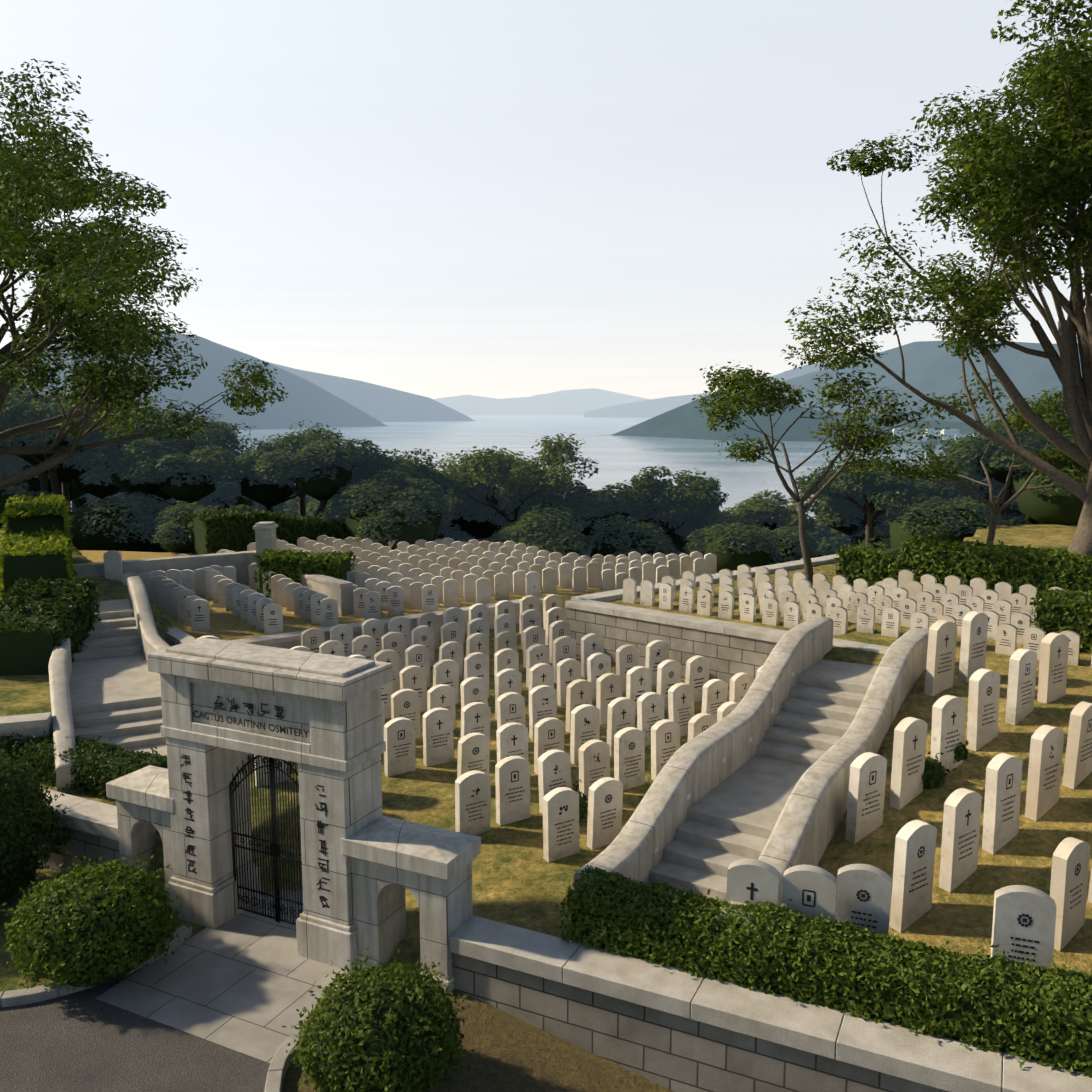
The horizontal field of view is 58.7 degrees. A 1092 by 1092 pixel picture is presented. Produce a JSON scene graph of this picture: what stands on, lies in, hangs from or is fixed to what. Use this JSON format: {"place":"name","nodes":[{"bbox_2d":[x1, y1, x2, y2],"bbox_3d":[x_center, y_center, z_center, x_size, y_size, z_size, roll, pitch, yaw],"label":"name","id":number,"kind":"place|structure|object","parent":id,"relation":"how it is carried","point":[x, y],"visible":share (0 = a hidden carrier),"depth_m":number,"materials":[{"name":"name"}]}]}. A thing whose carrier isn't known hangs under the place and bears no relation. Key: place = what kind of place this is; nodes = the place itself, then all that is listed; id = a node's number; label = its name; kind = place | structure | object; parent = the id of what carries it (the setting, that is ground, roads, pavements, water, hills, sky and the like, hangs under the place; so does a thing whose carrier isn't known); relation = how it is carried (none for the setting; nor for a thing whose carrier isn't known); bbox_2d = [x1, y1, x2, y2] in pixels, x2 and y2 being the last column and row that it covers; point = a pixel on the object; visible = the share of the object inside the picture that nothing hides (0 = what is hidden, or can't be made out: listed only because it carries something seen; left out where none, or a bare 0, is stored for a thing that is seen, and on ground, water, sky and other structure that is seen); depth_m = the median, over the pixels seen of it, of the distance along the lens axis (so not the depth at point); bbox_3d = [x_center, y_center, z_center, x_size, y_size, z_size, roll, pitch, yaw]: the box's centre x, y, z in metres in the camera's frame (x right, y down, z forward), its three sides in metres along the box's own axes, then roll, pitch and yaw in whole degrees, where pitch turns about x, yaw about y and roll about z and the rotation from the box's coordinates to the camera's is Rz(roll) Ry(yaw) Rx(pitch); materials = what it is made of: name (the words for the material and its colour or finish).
{"place":"outdoors","nodes":[
{"label":"outdoors","id":0,"kind":"place"},
{"bbox_2d":[0,330,387,429],"bbox_3d":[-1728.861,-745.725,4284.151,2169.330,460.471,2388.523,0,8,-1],"label":"mountain","id":1,"kind":"structure","parent":0,"point":[305,401],"depth_m":4362.80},
{"bbox_2d":[265,361,474,421],"bbox_3d":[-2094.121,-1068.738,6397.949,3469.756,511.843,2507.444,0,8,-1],"label":"mountain","id":2,"kind":"structure","parent":0,"point":[381,403],"depth_m":6838.54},
{"bbox_2d":[1,412,1019,557],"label":"shade tree","id":3,"kind":"object","parent":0,"point":[324,487],"visible":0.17,"depth_m":40.08,"materials":[{"name":"green plant"}]},
{"bbox_2d":[70,415,956,559],"bbox_3d":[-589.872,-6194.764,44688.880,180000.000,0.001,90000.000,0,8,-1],"label":"sea water","id":4,"kind":"structure","parent":0,"point":[620,459],"depth_m":2197.49,"materials":[{"name":"blue liquid"}]},
{"bbox_2d":[0,391,1076,555],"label":"tree","id":5,"kind":"object","parent":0,"point":[169,457],"depth_m":39.28,"materials":[{"name":"green plant"}]},
{"bbox_2d":[433,388,650,415],"bbox_3d":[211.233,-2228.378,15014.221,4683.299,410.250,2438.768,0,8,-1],"label":"distant mountain","id":6,"kind":"structure","parent":0,"point":[577,402],"depth_m":14393.90,"materials":[{"name":"blue"}]},
{"bbox_2d":[0,0,1091,398],"bbox_3d":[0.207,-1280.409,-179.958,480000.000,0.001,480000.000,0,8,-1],"label":"sky","id":7,"kind":"structure","parent":0,"point":[530,198],"depth_m":5213.87,"materials":[{"name":"white"}]},
{"bbox_2d":[0,524,1091,1091],"bbox_3d":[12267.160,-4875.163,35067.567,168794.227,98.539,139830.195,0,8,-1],"label":"ground","id":8,"kind":"structure","parent":0,"point":[518,880],"depth_m":14.07,"materials":[{"name":"green plant"}]},
{"bbox_2d":[0,712,52,759],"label":"planter wall","id":9,"kind":"structure","parent":8,"relation":"on","point":[31,725],"depth_m":16.60,"materials":[{"name":"concrete"}]},
{"bbox_2d":[0,744,71,903],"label":"shrub","id":10,"kind":"object","parent":8,"relation":"on","point":[26,811],"visible":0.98,"depth_m":13.59,"materials":[{"name":"green plant"}]},
{"bbox_2d":[0,491,76,598],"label":"hedge","id":11,"kind":"object","parent":8,"relation":"on","point":[36,541],"visible":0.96,"depth_m":24.70,"materials":[{"name":"green plant"}]},
{"bbox_2d":[0,576,100,675],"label":"dark hedge","id":12,"kind":"object","parent":8,"relation":"on","point":[39,621],"visible":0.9,"depth_m":21.11,"materials":[{"name":"green plant"}]},
{"bbox_2d":[0,366,148,495],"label":"tree foliage","id":13,"kind":"object","parent":8,"relation":"on","point":[13,405],"depth_m":37.91,"materials":[{"name":"green plant"}]},
{"bbox_2d":[39,787,119,875],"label":"front wall","id":14,"kind":"structure","parent":8,"relation":"on","point":[91,828],"depth_m":14.57,"materials":[{"name":"stone"}]},
{"bbox_2d":[0,728,167,800],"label":"shrubs","id":15,"kind":"object","parent":8,"relation":"on","point":[98,768],"depth_m":15.86,"materials":[{"name":"green plant"}]},
{"bbox_2d":[0,855,189,991],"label":"lawn shrub","id":16,"kind":"object","parent":8,"relation":"on","point":[81,927],"visible":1,"depth_m":11.68,"materials":[{"name":"green plant"}]},
{"bbox_2d":[0,926,191,1007],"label":"kerb","id":17,"kind":"structure","parent":8,"relation":"on","point":[23,996],"depth_m":11.65,"materials":[{"name":"concrete"}]},
{"bbox_2d":[59,599,166,792],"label":"stairs","id":18,"kind":"structure","parent":8,"relation":"on","point":[115,689],"depth_m":19.14,"materials":[{"name":"concrete"}]},
{"bbox_2d":[48,582,78,791],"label":"stair wall","id":19,"kind":"structure","parent":18,"relation":"attached to","point":[60,666],"depth_m":17.18,"materials":[{"name":"stone"}]},
{"bbox_2d":[127,576,170,676],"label":"stair wall","id":20,"kind":"structure","parent":18,"relation":"on","point":[151,640],"depth_m":22.29,"materials":[{"name":"stone"}]},
{"bbox_2d":[0,928,269,1091],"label":"asphalt drive","id":21,"kind":"structure","parent":8,"relation":"on","point":[85,1040],"depth_m":10.64,"materials":[{"name":"grey asphalt"}]},
{"bbox_2d":[0,58,287,488],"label":"tree","id":22,"kind":"object","parent":8,"relation":"on","point":[109,332],"depth_m":24.85,"materials":[{"name":"green plant"}]},
{"bbox_2d":[54,402,254,501],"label":"tree foliage","id":23,"kind":"object","parent":8,"relation":"on","point":[216,433],"depth_m":40.87,"materials":[{"name":"green plant"}]},
{"bbox_2d":[72,550,255,586],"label":"back wall","id":24,"kind":"structure","parent":8,"relation":"on","point":[241,561],"depth_m":28.21,"materials":[{"name":"stone"}]},
{"bbox_2d":[166,625,195,644],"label":"slope side wall","id":25,"kind":"structure","parent":8,"relation":"on","point":[176,635],"depth_m":22.59,"materials":[{"name":"stone"}]},
{"bbox_2d":[96,891,365,1062],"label":"paved walkway","id":26,"kind":"structure","parent":8,"relation":"on","point":[243,982],"depth_m":11.91,"materials":[{"name":"grey stone"}]},
{"bbox_2d":[253,522,277,562],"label":"wall pillar","id":27,"kind":"structure","parent":8,"relation":"on","point":[265,535],"depth_m":29.14,"materials":[{"name":"stone"}]},
{"bbox_2d":[220,420,362,516],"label":"tree foliage","id":28,"kind":"object","parent":8,"relation":"on","point":[293,442],"depth_m":43.35,"materials":[{"name":"green plant"}]},
{"bbox_2d":[264,1017,320,1091],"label":"kerb","id":29,"kind":"structure","parent":8,"relation":"on","point":[279,1064],"depth_m":10.32,"materials":[{"name":"concrete"}]},
{"bbox_2d":[106,638,480,992],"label":"cemetery gate","id":30,"kind":"structure","parent":8,"relation":"on","point":[378,863],"depth_m":12.38,"materials":[{"name":"stone"}]},
{"bbox_2d":[193,710,308,737],"bbox_3d":[-3.830,2.294,12.532,1.944,0.102,0.001,4,9,25],"label":"sign lettering","id":31,"kind":"object","parent":30,"relation":"attached to","point":[281,728],"visible":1,"depth_m":12.51},
{"bbox_2d":[180,696,329,907],"bbox_3d":[-3.848,3.269,12.675,2.489,2.590,0.005,4,9,25],"label":"inscription","id":32,"kind":"object","parent":30,"relation":"attached to","point":[320,825],"visible":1,"depth_m":12.48,"materials":[{"name":"paint"}]},
{"bbox_2d":[229,753,303,924],"bbox_3d":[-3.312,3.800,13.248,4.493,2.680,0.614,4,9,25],"label":"wrought iron gates","id":33,"kind":"object","parent":30,"relation":"attached to","point":[275,849],"visible":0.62,"depth_m":13.17,"materials":[{"name":"black metal"}]},
{"bbox_2d":[253,548,355,597],"bbox_3d":[-7.021,0.822,28.433,2.757,1.448,1.665,1,8,4],"label":"hedge","id":34,"kind":"object","parent":8,"relation":"on","point":[290,564],"visible":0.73,"depth_m":27.86,"materials":[{"name":"green plant"}]},
{"bbox_2d":[189,507,443,554],"bbox_3d":[-5.803,0.421,37.728,15.551,4.586,1.974,-6,10,-36],"label":"hedge","id":35,"kind":"object","parent":8,"relation":"on","point":[215,531],"visible":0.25,"depth_m":33.40,"materials":[{"name":"green plant"}]},
{"bbox_2d":[299,573,352,615],"bbox_3d":[-6.816,1.702,27.991,0.390,1.850,4.283,-7,11,-41],"label":"wall return","id":36,"kind":"object","parent":8,"relation":"on","point":[340,590],"visible":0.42,"depth_m":26.52,"materials":[{"name":"stone"}]},
{"bbox_2d":[281,946,474,1091],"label":"shrub","id":37,"kind":"object","parent":8,"relation":"on","point":[379,1029],"visible":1,"depth_m":9.77,"materials":[{"name":"green plant"}]},
{"bbox_2d":[231,597,542,648],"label":"terrace wall","id":38,"kind":"structure","parent":8,"relation":"on","point":[288,640],"depth_m":24.68,"materials":[{"name":"stone"}]},
{"bbox_2d":[340,448,466,500],"bbox_3d":[-5.655,-1.257,38.967,5.457,5.409,5.890,0,8,-1],"label":"tree foliage","id":39,"kind":"object","parent":8,"relation":"on","point":[427,476],"depth_m":38.31,"materials":[{"name":"green plant"}]},
{"bbox_2d":[433,432,598,521],"bbox_3d":[-1.416,-1.241,40.111,7.261,6.898,8.147,0,8,-1],"label":"tree foliage","id":40,"kind":"object","parent":8,"relation":"on","point":[526,476],"depth_m":38.70,"materials":[{"name":"green plant"}]},
{"bbox_2d":[0,449,1087,571],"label":"bushes","id":41,"kind":"object","parent":8,"relation":"on","point":[136,522],"visible":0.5,"depth_m":35.58,"materials":[{"name":"green plant"}]},
{"bbox_2d":[572,779,587,821],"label":"small shrub","id":42,"kind":"object","parent":8,"relation":"on","point":[583,805],"depth_m":15.25,"materials":[{"name":"green plant"}]},
{"bbox_2d":[103,535,1091,979],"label":"headstones","id":43,"kind":"object","parent":8,"relation":"on","point":[447,571],"visible":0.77,"depth_m":18.43,"materials":[{"name":"stone"}]},
{"bbox_2d":[181,589,1091,967],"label":"headstone inscriptions","id":44,"kind":"object","parent":43,"relation":"attached to","point":[641,679],"visible":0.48,"depth_m":16.83,"materials":[{"name":"black paint"}]},
{"bbox_2d":[616,466,728,532],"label":"tree foliage","id":45,"kind":"object","parent":8,"relation":"on","point":[669,504],"depth_m":40.33,"materials":[{"name":"green plant"}]},
{"bbox_2d":[574,616,833,894],"bbox_3d":[3.071,3.483,16.038,0.440,3.050,9.250,5,10,33],"label":"stair balustrade","id":46,"kind":"object","parent":8,"relation":"on","point":[697,768],"visible":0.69,"depth_m":14.85,"materials":[{"name":"concrete"}]},
{"bbox_2d":[655,672,793,852],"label":"stair step lights","id":47,"kind":"object","parent":46,"relation":"attached to","point":[723,761],"visible":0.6,"depth_m":15.12,"materials":[{"name":"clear glass"}]},
{"bbox_2d":[571,554,838,601],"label":"terrace wall","id":48,"kind":"structure","parent":8,"relation":"on","point":[609,596],"depth_m":27.93,"materials":[{"name":"stone"}]},
{"bbox_2d":[565,598,888,689],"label":"terrace wall","id":49,"kind":"structure","parent":8,"relation":"on","point":[729,650],"depth_m":22.27,"materials":[{"name":"stone"}]},
{"bbox_2d":[645,659,877,907],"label":"stairs","id":50,"kind":"structure","parent":8,"relation":"on","point":[734,817],"depth_m":14.97,"materials":[{"name":"concrete"}]},
{"bbox_2d":[449,915,1091,1091],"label":"front wall","id":51,"kind":"structure","parent":8,"relation":"on","point":[674,1029],"depth_m":10.50,"materials":[{"name":"stone"}]},
{"bbox_2d":[715,628,928,925],"bbox_3d":[4.677,3.630,14.996,0.440,3.050,9.250,5,10,33],"label":"stair balustrade","id":52,"kind":"object","parent":8,"relation":"on","point":[804,830],"visible":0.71,"depth_m":13.95,"materials":[{"name":"concrete"}]},
{"bbox_2d":[553,865,1091,1077],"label":"hedge","id":53,"kind":"object","parent":8,"relation":"on","point":[1038,1015],"visible":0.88,"depth_m":10.37,"materials":[{"name":"green plant"}]},
{"bbox_2d":[691,334,976,584],"bbox_3d":[7.619,-2.089,27.373,7.426,7.391,6.884,0,8,-1],"label":"slender tree","id":54,"kind":"object","parent":8,"relation":"on","point":[760,385],"depth_m":26.13,"materials":[{"name":"green plant"}]},
{"bbox_2d":[795,458,963,548],"bbox_3d":[12.978,-0.943,38.914,5.933,5.205,5.845,-6,10,-37],"label":"tree foliage","id":55,"kind":"object","parent":8,"relation":"on","point":[886,485],"depth_m":37.40,"materials":[{"name":"green plant"}]},
{"bbox_2d":[921,752,955,789],"bbox_3d":[5.688,3.357,14.449,0.732,0.558,0.515,-5,9,-31],"label":"shrub","id":56,"kind":"object","parent":8,"relation":"on","point":[933,776],"visible":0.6,"depth_m":14.29,"materials":[{"name":"green plant"}]},
{"bbox_2d":[785,0,1091,554],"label":"tree","id":57,"kind":"object","parent":8,"relation":"on","point":[1044,78],"depth_m":21.62,"materials":[{"name":"green plant"}]},
{"bbox_2d":[927,731,968,768],"bbox_3d":[6.200,3.085,14.878,0.610,0.621,0.647,-4,9,-25],"label":"shrub","id":58,"kind":"object","parent":8,"relation":"on","point":[959,755],"visible":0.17,"depth_m":14.76,"materials":[{"name":"green plant"}]},
{"bbox_2d":[833,533,1091,595],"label":"terrace hedge","id":59,"kind":"object","parent":8,"relation":"on","point":[992,565],"visible":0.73,"depth_m":23.89,"materials":[{"name":"green plant"}]},
{"bbox_2d":[902,418,1041,516],"bbox_3d":[18.277,-1.728,40.081,6.975,7.267,7.497,0,8,-1],"label":"tree foliage","id":60,"kind":"object","parent":8,"relation":"on","point":[968,472],"depth_m":38.88,"materials":[{"name":"green plant"}]},
{"bbox_2d":[855,372,1088,543],"bbox_3d":[12.566,-1.589,27.121,7.161,6.625,6.462,6,10,39],"label":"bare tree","id":61,"kind":"object","parent":8,"relation":"on","point":[1055,453],"depth_m":27.01,"materials":[{"name":"green plant"}]},
{"bbox_2d":[1002,389,1071,439],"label":"tree foliage","id":62,"kind":"object","parent":8,"relation":"on","point":[1056,400],"depth_m":41.24,"materials":[{"name":"green plant"}]},
{"bbox_2d":[1029,587,1091,654],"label":"terrace hedge","id":63,"kind":"object","parent":8,"relation":"on","point":[1060,611],"visible":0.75,"depth_m":19.15,"materials":[{"name":"green plant"}]},
{"bbox_2d":[584,393,711,417],"bbox_3d":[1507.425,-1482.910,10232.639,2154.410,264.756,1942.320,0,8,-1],"label":"distant mountain","id":64,"kind":"structure","parent":0,"point":[651,408],"depth_m":10371.11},
{"bbox_2d":[737,352,879,391],"bbox_3d":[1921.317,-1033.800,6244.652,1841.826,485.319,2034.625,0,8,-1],"label":"mountain","id":65,"kind":"structure","parent":0,"point":[796,372],"depth_m":6362.23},
{"bbox_2d":[612,391,1056,444],"bbox_3d":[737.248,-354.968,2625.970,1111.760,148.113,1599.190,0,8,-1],"label":"hill","id":66,"kind":"structure","parent":0,"point":[687,421],"depth_m":2722.96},
{"bbox_2d":[755,340,1081,423],"bbox_3d":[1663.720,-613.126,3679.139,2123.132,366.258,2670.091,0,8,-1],"label":"mountain","id":67,"kind":"structure","parent":0,"point":[931,367],"depth_m":3709.11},
{"bbox_2d":[893,428,987,441],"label":"shore settlement buildings","id":68,"kind":"structure","parent":67,"relation":"on","point":[953,433],"depth_m":2284.32,"materials":[{"name":"white"}]},
{"bbox_2d":[910,475,1010,519],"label":"tree foliage","id":69,"kind":"object","parent":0,"point":[1001,500],"visible":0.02,"depth_m":41.19,"materials":[{"name":"green plant"}]}
]}

